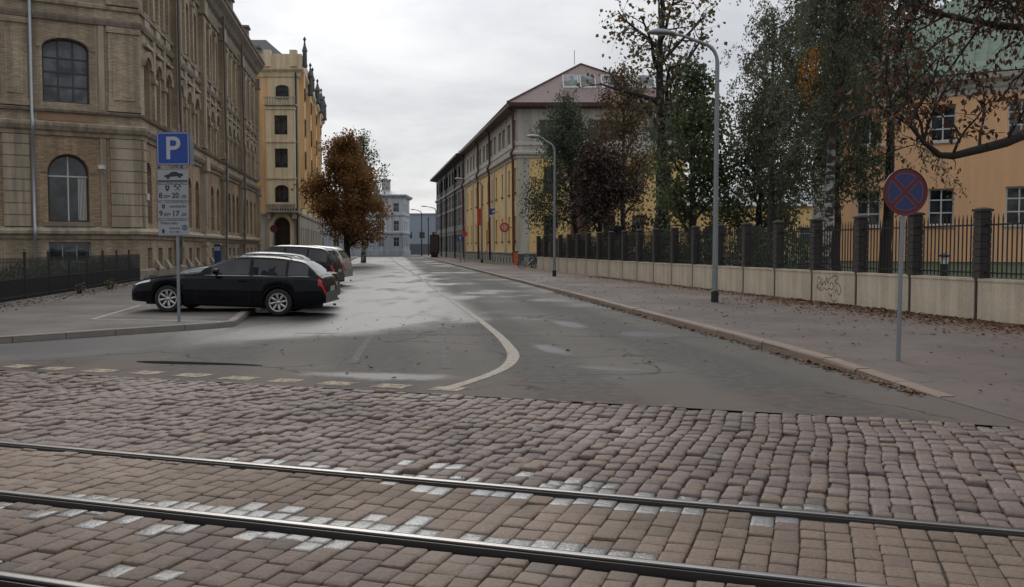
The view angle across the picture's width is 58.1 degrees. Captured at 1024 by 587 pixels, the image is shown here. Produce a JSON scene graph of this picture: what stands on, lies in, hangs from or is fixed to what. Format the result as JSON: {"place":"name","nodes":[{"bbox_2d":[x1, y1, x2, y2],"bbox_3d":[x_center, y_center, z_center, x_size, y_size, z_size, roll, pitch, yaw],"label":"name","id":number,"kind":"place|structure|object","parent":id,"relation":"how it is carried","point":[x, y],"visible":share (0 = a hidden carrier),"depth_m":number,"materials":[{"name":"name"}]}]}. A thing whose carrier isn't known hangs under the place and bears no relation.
{"place":"outdoors","nodes":[
{"label":"outdoors","id":0,"kind":"place"},
{"bbox_2d":[0,255,356,336],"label":"pavement","id":1,"kind":"structure","parent":0,"point":[72,313],"depth_m":21.76,"materials":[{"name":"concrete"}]},
{"bbox_2d":[0,266,30,279],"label":"shrub","id":2,"kind":"object","parent":1,"relation":"on","point":[11,273],"visible":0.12,"depth_m":28.32,"materials":[{"name":"green plant"}]},
{"bbox_2d":[0,262,58,279],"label":"shrub","id":3,"kind":"object","parent":1,"relation":"on","point":[39,268],"visible":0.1,"depth_m":30.80,"materials":[{"name":"green plant"}]},
{"bbox_2d":[31,257,84,276],"bbox_3d":[-16.812,-0.706,33.766,1.845,1.291,3.638,0,3,0],"label":"shrub","id":4,"kind":"object","parent":1,"relation":"on","point":[60,272],"visible":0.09,"depth_m":33.58,"materials":[{"name":"green plant"}]},
{"bbox_2d":[0,281,135,311],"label":"fallen leaves","id":5,"kind":"object","parent":1,"relation":"on","point":[26,303],"visible":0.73,"depth_m":28.54,"materials":[{"name":"brown plant"}]},
{"bbox_2d":[0,249,140,303],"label":"fence","id":6,"kind":"object","parent":1,"relation":"on","point":[24,287],"visible":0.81,"depth_m":31.08,"materials":[{"name":"black metal"}]},
{"bbox_2d":[75,282,85,293],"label":"weed","id":7,"kind":"object","parent":1,"relation":"on","point":[78,290],"visible":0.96,"depth_m":31.00,"materials":[{"name":"green plant"}]},
{"bbox_2d":[104,278,117,288],"bbox_3d":[-15.048,-0.368,34.567,0.444,0.452,0.447,0,3,0],"label":"weed","id":8,"kind":"object","parent":1,"relation":"on","point":[109,284],"visible":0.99,"depth_m":34.51,"materials":[{"name":"green plant"}]},
{"bbox_2d":[92,305,140,318],"bbox_3d":[-9.565,0.434,22.449,0.110,0.001,5.090,-1,3,-11],"label":"road marking","id":9,"kind":"object","parent":1,"relation":"on","point":[116,312],"visible":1,"depth_m":22.04,"materials":[{"name":"paint"}]},
{"bbox_2d":[105,319,219,321],"bbox_3d":[-7.500,0.573,19.652,3.178,0.001,0.110,1,3,13],"label":"road marking","id":10,"kind":"object","parent":1,"relation":"on","point":[156,320],"visible":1,"depth_m":19.61,"materials":[{"name":"paint"}]},
{"bbox_2d":[156,130,193,321],"bbox_3d":[-7.034,-1.373,19.389,0.700,4.080,0.323,0,3,4],"label":"parking sign","id":11,"kind":"object","parent":1,"relation":"on","point":[174,148],"visible":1,"depth_m":19.20,"materials":[{"name":"metal"}]},
{"bbox_2d":[214,244,221,262],"bbox_3d":[-19.750,-2.423,61.943,0.420,1.800,0.386,0,3,0],"label":"parking meter","id":12,"kind":"object","parent":1,"relation":"on","point":[217,252],"visible":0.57,"depth_m":61.77,"materials":[{"name":"blue metal"}]},
{"bbox_2d":[270,225,277,245],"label":"traffic sign","id":13,"kind":"object","parent":1,"relation":"on","point":[273,228],"visible":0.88,"depth_m":74.78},
{"bbox_2d":[291,127,399,260],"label":"maple tree","id":14,"kind":"object","parent":1,"relation":"on","point":[344,162],"visible":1,"depth_m":83.52,"materials":[{"name":"brown plant"}]},
{"bbox_2d":[0,502,755,586],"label":"paving blocks","id":15,"kind":"structure","parent":0,"point":[215,559],"depth_m":4.86,"materials":[{"name":"stone"}]},
{"bbox_2d":[409,213,434,253],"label":"long hall","id":16,"kind":"structure","parent":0,"point":[415,232],"depth_m":231.51,"materials":[{"name":"paint"}]},
{"bbox_2d":[0,370,1006,426],"bbox_3d":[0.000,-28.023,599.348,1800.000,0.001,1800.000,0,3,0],"label":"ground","id":17,"kind":"structure","parent":0,"point":[546,400],"depth_m":10.19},
{"bbox_2d":[0,570,111,586],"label":"tram rail","id":18,"kind":"object","parent":17,"relation":"on","point":[10,579],"depth_m":4.53,"materials":[{"name":"metal"}]},
{"bbox_2d":[0,489,899,586],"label":"tram rail","id":19,"kind":"object","parent":17,"relation":"on","point":[687,572],"visible":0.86,"depth_m":5.09,"materials":[{"name":"metal"}]},
{"bbox_2d":[0,441,1023,537],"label":"tram rail","id":20,"kind":"object","parent":17,"relation":"on","point":[845,518],"visible":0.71,"depth_m":6.17,"materials":[{"name":"metal"}]},
{"bbox_2d":[0,370,1023,586],"bbox_3d":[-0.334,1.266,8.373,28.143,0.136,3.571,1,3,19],"label":"cobblestones","id":21,"kind":"structure","parent":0,"point":[187,418],"depth_m":7.85,"materials":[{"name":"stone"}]},
{"bbox_2d":[0,254,1023,426],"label":"road","id":22,"kind":"structure","parent":0,"point":[388,293],"depth_m":14.26,"materials":[{"name":"asphalt"}]},
{"bbox_2d":[1,364,37,367],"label":"road marking","id":23,"kind":"object","parent":22,"relation":"on","point":[18,366],"visible":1,"depth_m":12.79,"materials":[{"name":"paint"}]},
{"bbox_2d":[40,366,76,369],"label":"road marking","id":24,"kind":"object","parent":22,"relation":"on","point":[55,368],"visible":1,"depth_m":12.58,"materials":[{"name":"paint"}]},
{"bbox_2d":[83,369,119,372],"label":"road marking","id":25,"kind":"object","parent":22,"relation":"on","point":[101,370],"visible":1,"depth_m":12.37,"materials":[{"name":"paint"}]},
{"bbox_2d":[0,0,264,275],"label":"brick building","id":26,"kind":"structure","parent":22,"relation":"on","point":[96,96],"depth_m":49.05,"materials":[{"name":"stone"}]},
{"bbox_2d":[42,39,88,103],"bbox_3d":[-23.251,-11.542,47.976,2.200,3.300,0.065,-2,3,-31],"label":"window","id":27,"kind":"structure","parent":26,"relation":"in","point":[65,79],"depth_m":47.98,"materials":[{"name":"glass"}]},
{"bbox_2d":[47,155,88,221],"bbox_3d":[-23.251,-5.500,48.276,1.950,3.500,0.065,-2,3,-31],"label":"window","id":28,"kind":"structure","parent":26,"relation":"in","point":[57,186],"depth_m":48.23,"materials":[{"name":"glass"}]},
{"bbox_2d":[49,242,90,261],"bbox_3d":[-23.214,-2.175,48.370,2.000,1.050,0.065,-2,3,-31],"label":"window","id":29,"kind":"structure","parent":26,"relation":"in","point":[56,249],"depth_m":48.38,"materials":[{"name":"glass"}]},
{"bbox_2d":[131,371,163,374],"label":"road marking","id":30,"kind":"object","parent":22,"relation":"on","point":[148,372],"visible":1,"depth_m":12.18,"materials":[{"name":"paint"}]},
{"bbox_2d":[0,255,358,342],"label":"kerb","id":31,"kind":"structure","parent":22,"relation":"on","point":[232,321],"depth_m":17.60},
{"bbox_2d":[171,373,212,376],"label":"road marking","id":32,"kind":"object","parent":22,"relation":"on","point":[193,374],"visible":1,"depth_m":11.98,"materials":[{"name":"paint"}]},
{"bbox_2d":[136,361,254,364],"bbox_3d":[-4.473,0.994,13.172,2.006,0.001,0.280,1,3,10],"label":"tar patch","id":33,"kind":"object","parent":22,"relation":"on","point":[182,362],"visible":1,"depth_m":13.12,"materials":[{"name":"asphalt"}]},
{"bbox_2d":[132,253,337,315],"bbox_3d":[-6.834,-0.279,22.965,4.766,1.471,2.075,2,3,0],"label":"parked car","id":34,"kind":"object","parent":22,"relation":"on","point":[278,284],"visible":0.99,"depth_m":22.12,"materials":[{"name":"black paint"}]},
{"bbox_2d":[217,376,260,379],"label":"road marking","id":35,"kind":"object","parent":22,"relation":"on","point":[239,378],"visible":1,"depth_m":11.62,"materials":[{"name":"paint"}]},
{"bbox_2d":[181,252,309,272],"bbox_3d":[-8.323,-0.598,29.306,4.296,1.490,2.056,2,3,1],"label":"parked car","id":36,"kind":"object","parent":22,"relation":"on","point":[202,268],"visible":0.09,"depth_m":28.67,"materials":[{"name":"grey paint"}]},
{"bbox_2d":[213,245,343,285],"bbox_3d":[-8.970,-1.020,35.392,4.796,1.730,2.158,2,3,2],"label":"parked car","id":37,"kind":"object","parent":22,"relation":"on","point":[327,259],"visible":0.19,"depth_m":34.63,"materials":[{"name":"black paint"}]},
{"bbox_2d":[267,378,304,382],"bbox_3d":[-2.805,1.080,11.444,0.397,0.001,0.300,1,3,19],"label":"road marking","id":38,"kind":"object","parent":22,"relation":"on","point":[286,380],"visible":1,"depth_m":11.44,"materials":[{"name":"paint"}]},
{"bbox_2d":[251,37,326,250],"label":"oriel house","id":39,"kind":"structure","parent":22,"relation":"on","point":[293,106],"depth_m":107.11,"materials":[{"name":"yellow paint"}]},
{"bbox_2d":[275,115,286,134],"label":"window","id":40,"kind":"structure","parent":39,"relation":"in","point":[280,120],"depth_m":106.48,"materials":[{"name":"glass"}]},
{"bbox_2d":[275,149,287,167],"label":"window","id":41,"kind":"structure","parent":39,"relation":"in","point":[281,155],"depth_m":106.66,"materials":[{"name":"glass"}]},
{"bbox_2d":[275,185,288,201],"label":"window","id":42,"kind":"structure","parent":39,"relation":"in","point":[281,191],"depth_m":106.87,"materials":[{"name":"glass"}]},
{"bbox_2d":[275,218,289,245],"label":"door","id":43,"kind":"structure","parent":39,"relation":"in","point":[282,236],"depth_m":108.29,"materials":[{"name":"wood"}]},
{"bbox_2d":[276,85,288,98],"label":"window","id":44,"kind":"structure","parent":39,"relation":"in","point":[281,90],"depth_m":106.87,"materials":[{"name":"glass"}]},
{"bbox_2d":[269,255,339,299],"bbox_3d":[-7.175,-0.377,25.763,4.546,1.400,2.047,2,3,0],"label":"parked car","id":45,"kind":"object","parent":22,"relation":"on","point":[335,275],"visible":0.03,"depth_m":26.10,"materials":[{"name":"black paint"}]},
{"bbox_2d":[308,245,352,281],"bbox_3d":[-9.520,-1.278,40.586,4.796,1.730,2.158,2,3,2],"label":"parked car","id":46,"kind":"object","parent":22,"relation":"on","point":[342,255],"visible":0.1,"depth_m":40.18,"materials":[{"name":"beige paint"}]},
{"bbox_2d":[318,381,358,385],"bbox_3d":[-2.124,1.092,11.212,0.441,0.001,0.300,1,3,19],"label":"road marking","id":47,"kind":"object","parent":22,"relation":"on","point":[341,383],"visible":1,"depth_m":11.19,"materials":[{"name":"paint"}]},
{"bbox_2d":[349,336,373,362],"bbox_3d":[-2.458,0.893,15.212,0.131,0.001,4.117,0,3,-5],"label":"road marking","id":48,"kind":"object","parent":22,"relation":"on","point":[359,352],"visible":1,"depth_m":14.78,"materials":[{"name":"paint"}]},
{"bbox_2d":[339,128,392,262],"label":"birch tree","id":49,"kind":"object","parent":22,"relation":"on","point":[363,251],"visible":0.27,"depth_m":102.28,"materials":[{"name":"brown plant"}]},
{"bbox_2d":[322,179,412,255],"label":"pale house","id":50,"kind":"structure","parent":22,"relation":"on","point":[396,242],"depth_m":189.68,"materials":[{"name":"white paint"}]},
{"bbox_2d":[393,203,398,211],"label":"window","id":51,"kind":"structure","parent":50,"relation":"in","point":[395,205],"depth_m":189.54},
{"bbox_2d":[394,221,398,230],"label":"window","id":52,"kind":"structure","parent":50,"relation":"in","point":[396,223],"depth_m":189.77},
{"bbox_2d":[394,237,398,246],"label":"window","id":53,"kind":"structure","parent":50,"relation":"in","point":[396,239],"depth_m":189.91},
{"bbox_2d":[370,383,411,387],"bbox_3d":[-1.433,1.102,11.000,0.444,0.001,0.300,1,3,19],"label":"road marking","id":54,"kind":"object","parent":22,"relation":"on","point":[384,385],"visible":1,"depth_m":11.03,"materials":[{"name":"paint"}]},
{"bbox_2d":[411,209,422,255],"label":"street lamp","id":55,"kind":"object","parent":22,"relation":"on","point":[421,231],"visible":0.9,"depth_m":183.51,"materials":[{"name":"black metal"}]},
{"bbox_2d":[440,327,452,368],"bbox_3d":[-1.171,0.858,15.912,0.160,0.001,6.723,0,3,-5],"label":"road marking","id":56,"kind":"object","parent":22,"relation":"on","point":[445,360],"visible":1,"depth_m":14.50,"materials":[{"name":"paint"}]},
{"bbox_2d":[430,153,464,258],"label":"glazed block","id":57,"kind":"structure","parent":22,"relation":"on","point":[449,219],"depth_m":146.57,"materials":[{"name":"paint"}]},
{"bbox_2d":[427,386,467,390],"bbox_3d":[-0.749,1.113,10.789,0.405,0.001,0.300,1,3,19],"label":"road marking","id":58,"kind":"object","parent":22,"relation":"on","point":[454,389],"visible":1,"depth_m":10.72,"materials":[{"name":"paint"}]},
{"bbox_2d":[392,259,518,389],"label":"road marking","id":59,"kind":"object","parent":22,"relation":"on","point":[512,356],"visible":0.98,"depth_m":14.63,"materials":[{"name":"paint"}]},
{"bbox_2d":[458,50,685,264],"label":"office building","id":60,"kind":"structure","parent":22,"relation":"on","point":[497,150],"depth_m":85.06,"materials":[{"name":"yellow paint"}]},
{"bbox_2d":[477,209,480,225],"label":"banner","id":61,"kind":"object","parent":60,"relation":"attached to","point":[478,217],"visible":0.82,"depth_m":106.38,"materials":[{"name":"red fabric"}]},
{"bbox_2d":[500,222,511,231],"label":"shop sign","id":62,"kind":"object","parent":60,"relation":"attached to","point":[504,227],"visible":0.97,"depth_m":85.91,"materials":[{"name":"red metal"}]},
{"bbox_2d":[544,216,552,237],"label":"window","id":63,"kind":"structure","parent":60,"relation":"in","point":[549,234],"depth_m":83.82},
{"bbox_2d":[539,120,559,140],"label":"window","id":64,"kind":"structure","parent":60,"relation":"in","point":[540,123],"depth_m":83.41,"materials":[{"name":"glass"}]},
{"bbox_2d":[588,120,619,140],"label":"window","id":65,"kind":"structure","parent":60,"relation":"in","point":[592,126],"depth_m":83.41,"materials":[{"name":"glass"}]},
{"bbox_2d":[632,216,643,234],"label":"window","id":66,"kind":"structure","parent":60,"relation":"in","point":[638,219],"depth_m":83.80,"materials":[{"name":"glass"}]},
{"bbox_2d":[650,120,675,140],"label":"window","id":67,"kind":"structure","parent":60,"relation":"in","point":[669,121],"depth_m":83.41,"materials":[{"name":"glass"}]},
{"bbox_2d":[420,256,954,397],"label":"kerb","id":68,"kind":"structure","parent":22,"relation":"on","point":[815,357],"depth_m":15.42,"materials":[{"name":"concrete"}]},
{"bbox_2d":[684,186,812,256],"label":"annexe","id":69,"kind":"structure","parent":22,"relation":"on","point":[803,220],"depth_m":87.78,"materials":[{"name":"yellow paint"}]},
{"bbox_2d":[799,227,809,242],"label":"window","id":70,"kind":"structure","parent":69,"relation":"in","point":[800,227],"depth_m":88.04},
{"bbox_2d":[810,0,1023,262],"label":"orange building","id":71,"kind":"structure","parent":22,"relation":"on","point":[994,179],"depth_m":49.40,"materials":[{"name":"paint"}]},
{"bbox_2d":[856,191,879,225],"bbox_3d":[20.090,-4.790,51.925,1.280,1.980,0.065,2,3,30],"label":"window","id":72,"kind":"structure","parent":71,"relation":"in","point":[874,214],"depth_m":51.88,"materials":[{"name":"glass"}]},
{"bbox_2d":[860,114,881,144],"bbox_3d":[20.090,-9.299,51.701,1.280,1.950,0.065,2,3,30],"label":"window","id":73,"kind":"structure","parent":71,"relation":"in","point":[870,134],"depth_m":51.70,"materials":[{"name":"glass"}]},
{"bbox_2d":[928,188,953,224],"bbox_3d":[23.311,-4.698,50.067,1.280,1.980,0.065,2,3,30],"label":"window","id":74,"kind":"structure","parent":71,"relation":"in","point":[938,204],"depth_m":50.06,"materials":[{"name":"glass"}]},
{"bbox_2d":[930,104,955,140],"bbox_3d":[23.311,-9.207,49.843,1.280,1.950,0.065,2,3,30],"label":"window","id":75,"kind":"structure","parent":71,"relation":"in","point":[942,133],"depth_m":49.83,"materials":[{"name":"glass"}]},
{"bbox_2d":[1005,186,1023,222],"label":"window","id":76,"kind":"structure","parent":71,"relation":"in","point":[1014,201],"depth_m":48.31,"materials":[{"name":"glass"}]},
{"bbox_2d":[1007,99,1023,135],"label":"window","id":77,"kind":"structure","parent":71,"relation":"in","point":[1019,127],"depth_m":48.16,"materials":[{"name":"glass"}]},
{"bbox_2d":[0,447,1023,586],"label":"paving blocks","id":78,"kind":"structure","parent":0,"point":[393,506],"depth_m":5.58,"materials":[{"name":"stone"}]},
{"bbox_2d":[233,0,951,212],"label":"sky","id":79,"kind":"structure","parent":0,"point":[425,77],"materials":[{"name":"white"}]},
{"bbox_2d":[423,256,1023,421],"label":"pavement","id":80,"kind":"structure","parent":0,"point":[979,364],"depth_m":16.64,"materials":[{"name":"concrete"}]},
{"bbox_2d":[430,235,438,256],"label":"advertising column","id":81,"kind":"structure","parent":80,"relation":"on","point":[434,245],"depth_m":149.63,"materials":[{"name":"black metal"}]},
{"bbox_2d":[457,235,462,262],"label":"traffic sign","id":82,"kind":"object","parent":80,"relation":"on","point":[460,238],"visible":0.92,"depth_m":90.80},
{"bbox_2d":[461,231,466,261],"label":"traffic sign","id":83,"kind":"object","parent":80,"relation":"on","point":[464,234],"visible":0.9,"depth_m":96.77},
{"bbox_2d":[455,178,482,262],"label":"street lamp","id":84,"kind":"object","parent":80,"relation":"on","point":[481,217],"visible":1,"depth_m":94.68,"materials":[{"name":"black metal"}]},
{"bbox_2d":[457,259,510,264],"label":"verge","id":85,"kind":"structure","parent":80,"relation":"on","point":[485,262],"depth_m":96.42,"materials":[{"name":"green plant"}]},
{"bbox_2d":[513,251,518,264],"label":"junction box","id":86,"kind":"object","parent":80,"relation":"on","point":[515,257],"visible":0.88,"depth_m":82.66,"materials":[{"name":"orange metal"}]},
{"bbox_2d":[518,253,524,264],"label":"wheeled bin","id":87,"kind":"object","parent":80,"relation":"on","point":[521,255],"visible":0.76,"depth_m":79.82,"materials":[{"name":"grey plastic"}]},
{"bbox_2d":[527,134,555,275],"bbox_3d":[1.593,-4.736,49.696,1.606,7.634,0.320,0,3,0],"label":"street lamp","id":88,"kind":"object","parent":80,"relation":"on","point":[554,207],"visible":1,"depth_m":49.64,"materials":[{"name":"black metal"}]},
{"bbox_2d":[279,276,1023,399],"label":"fallen leaves","id":89,"kind":"object","parent":80,"relation":"on","point":[973,321],"visible":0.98,"depth_m":19.93,"materials":[{"name":"brown plant"}]},
{"bbox_2d":[647,28,718,301],"bbox_3d":[4.823,-3.585,25.994,2.086,7.684,0.320,0,3,0],"label":"street lamp","id":90,"kind":"object","parent":80,"relation":"on","point":[714,291],"visible":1,"depth_m":25.93,"materials":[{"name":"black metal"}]},
{"bbox_2d":[615,226,755,259],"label":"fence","id":91,"kind":"object","parent":80,"relation":"on","point":[707,227],"visible":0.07,"depth_m":65.86,"materials":[{"name":"metal"}]},
{"bbox_2d":[536,207,1023,324],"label":"fence","id":92,"kind":"object","parent":80,"relation":"on","point":[980,294],"visible":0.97,"depth_m":25.92,"materials":[{"name":"concrete"}]},
{"bbox_2d":[883,168,927,360],"bbox_3d":[5.355,-0.329,12.637,0.640,2.755,0.081,0,3,-6],"label":"no stopping sign","id":93,"kind":"object","parent":80,"relation":"on","point":[905,191],"visible":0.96,"depth_m":12.56,"materials":[{"name":"metal"}]},
{"bbox_2d":[521,257,1023,279],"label":"lawn","id":94,"kind":"structure","parent":0,"point":[995,268],"depth_m":40.12,"materials":[{"name":"green plant"}]},
{"bbox_2d":[514,88,647,244],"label":"drooping tree","id":95,"kind":"object","parent":94,"relation":"on","point":[566,140],"visible":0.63,"depth_m":67.78,"materials":[{"name":"green plant"}]},
{"bbox_2d":[556,134,655,239],"bbox_3d":[5.769,-5.787,59.935,6.715,9.155,6.888,-2,4,-40],"label":"purple tree","id":96,"kind":"object","parent":94,"relation":"on","point":[600,187],"visible":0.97,"depth_m":59.40,"materials":[{"name":"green plant"}]},
{"bbox_2d":[573,53,655,237],"bbox_3d":[7.748,-9.037,63.689,6.615,15.171,8.098,1,3,23],"label":"rusty tree","id":97,"kind":"object","parent":94,"relation":"on","point":[625,124],"visible":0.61,"depth_m":63.09,"materials":[{"name":"brown plant"}]},
{"bbox_2d":[614,232,647,261],"bbox_3d":[6.385,-2.068,49.503,2.263,2.526,3.766,0,3,0],"label":"shrub","id":98,"kind":"object","parent":94,"relation":"on","point":[632,234],"visible":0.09,"depth_m":49.12,"materials":[{"name":"green plant"}]},
{"bbox_2d":[563,0,730,250],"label":"linden tree","id":99,"kind":"object","parent":94,"relation":"on","point":[657,49],"visible":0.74,"depth_m":49.54,"materials":[{"name":"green plant"}]},
{"bbox_2d":[643,232,667,262],"bbox_3d":[7.480,-1.872,45.558,2.614,2.410,3.275,-2,3,-30],"label":"shrub","id":100,"kind":"object","parent":94,"relation":"on","point":[664,244],"visible":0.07,"depth_m":44.93,"materials":[{"name":"green plant"}]},
{"bbox_2d":[659,238,691,263],"bbox_3d":[7.612,-1.487,42.005,2.422,2.053,3.619,0,3,0],"label":"shrub","id":101,"kind":"object","parent":94,"relation":"on","point":[666,256],"visible":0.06,"depth_m":41.59,"materials":[{"name":"green plant"}]},
{"bbox_2d":[633,48,755,243],"bbox_3d":[9.436,-6.443,46.193,6.510,11.702,5.413,0,3,0],"label":"green tree","id":102,"kind":"object","parent":94,"relation":"on","point":[692,120],"visible":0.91,"depth_m":45.80,"materials":[{"name":"green plant"}]},
{"bbox_2d":[680,235,731,265],"bbox_3d":[8.140,-1.403,38.593,2.304,2.206,3.654,0,3,0],"label":"shrub","id":103,"kind":"object","parent":94,"relation":"on","point":[703,253],"visible":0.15,"depth_m":37.91,"materials":[{"name":"green plant"}]},
{"bbox_2d":[726,224,772,267],"bbox_3d":[9.147,-1.399,35.172,2.176,2.520,3.611,-1,3,-12],"label":"shrub","id":104,"kind":"object","parent":94,"relation":"on","point":[753,245],"visible":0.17,"depth_m":34.82,"materials":[{"name":"green plant"}]},
{"bbox_2d":[700,96,820,266],"bbox_3d":[12.775,-5.484,46.883,6.555,9.651,5.486,0,3,0],"label":"dark tree","id":105,"kind":"object","parent":94,"relation":"on","point":[760,217],"visible":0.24,"depth_m":46.61,"materials":[{"name":"green plant"}]},
{"bbox_2d":[706,0,824,242],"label":"slender birch","id":106,"kind":"object","parent":94,"relation":"on","point":[771,24],"visible":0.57,"depth_m":42.07,"materials":[{"name":"green plant"}]},
{"bbox_2d":[753,230,808,269],"bbox_3d":[9.450,-1.109,31.995,2.144,2.252,3.762,0,3,0],"label":"shrub","id":107,"kind":"object","parent":94,"relation":"on","point":[786,252],"visible":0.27,"depth_m":31.41,"materials":[{"name":"green plant"}]},
{"bbox_2d":[743,0,934,270],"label":"white birch","id":108,"kind":"object","parent":94,"relation":"on","point":[834,50],"visible":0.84,"depth_m":32.03,"materials":[{"name":"green plant"}]},
{"bbox_2d":[734,0,970,270],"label":"weeping birch","id":109,"kind":"object","parent":94,"relation":"on","point":[860,171],"visible":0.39,"depth_m":37.30,"materials":[{"name":"green plant"}]},
{"bbox_2d":[848,0,993,273],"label":"maple tree","id":110,"kind":"object","parent":94,"relation":"on","point":[886,217],"visible":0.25,"depth_m":37.86,"materials":[{"name":"brown plant"}]},
{"bbox_2d":[823,0,1023,183],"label":"chestnut tree","id":111,"kind":"object","parent":94,"relation":"on","point":[996,24],"visible":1,"depth_m":17.75,"materials":[{"name":"brown plant"}]},
{"bbox_2d":[939,252,948,275],"bbox_3d":[12.100,-0.630,25.800,0.320,1.040,0.320,0,3,0],"label":"bollard lamp","id":112,"kind":"object","parent":94,"relation":"on","point":[944,253],"visible":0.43,"depth_m":25.71,"materials":[{"name":"black metal"}]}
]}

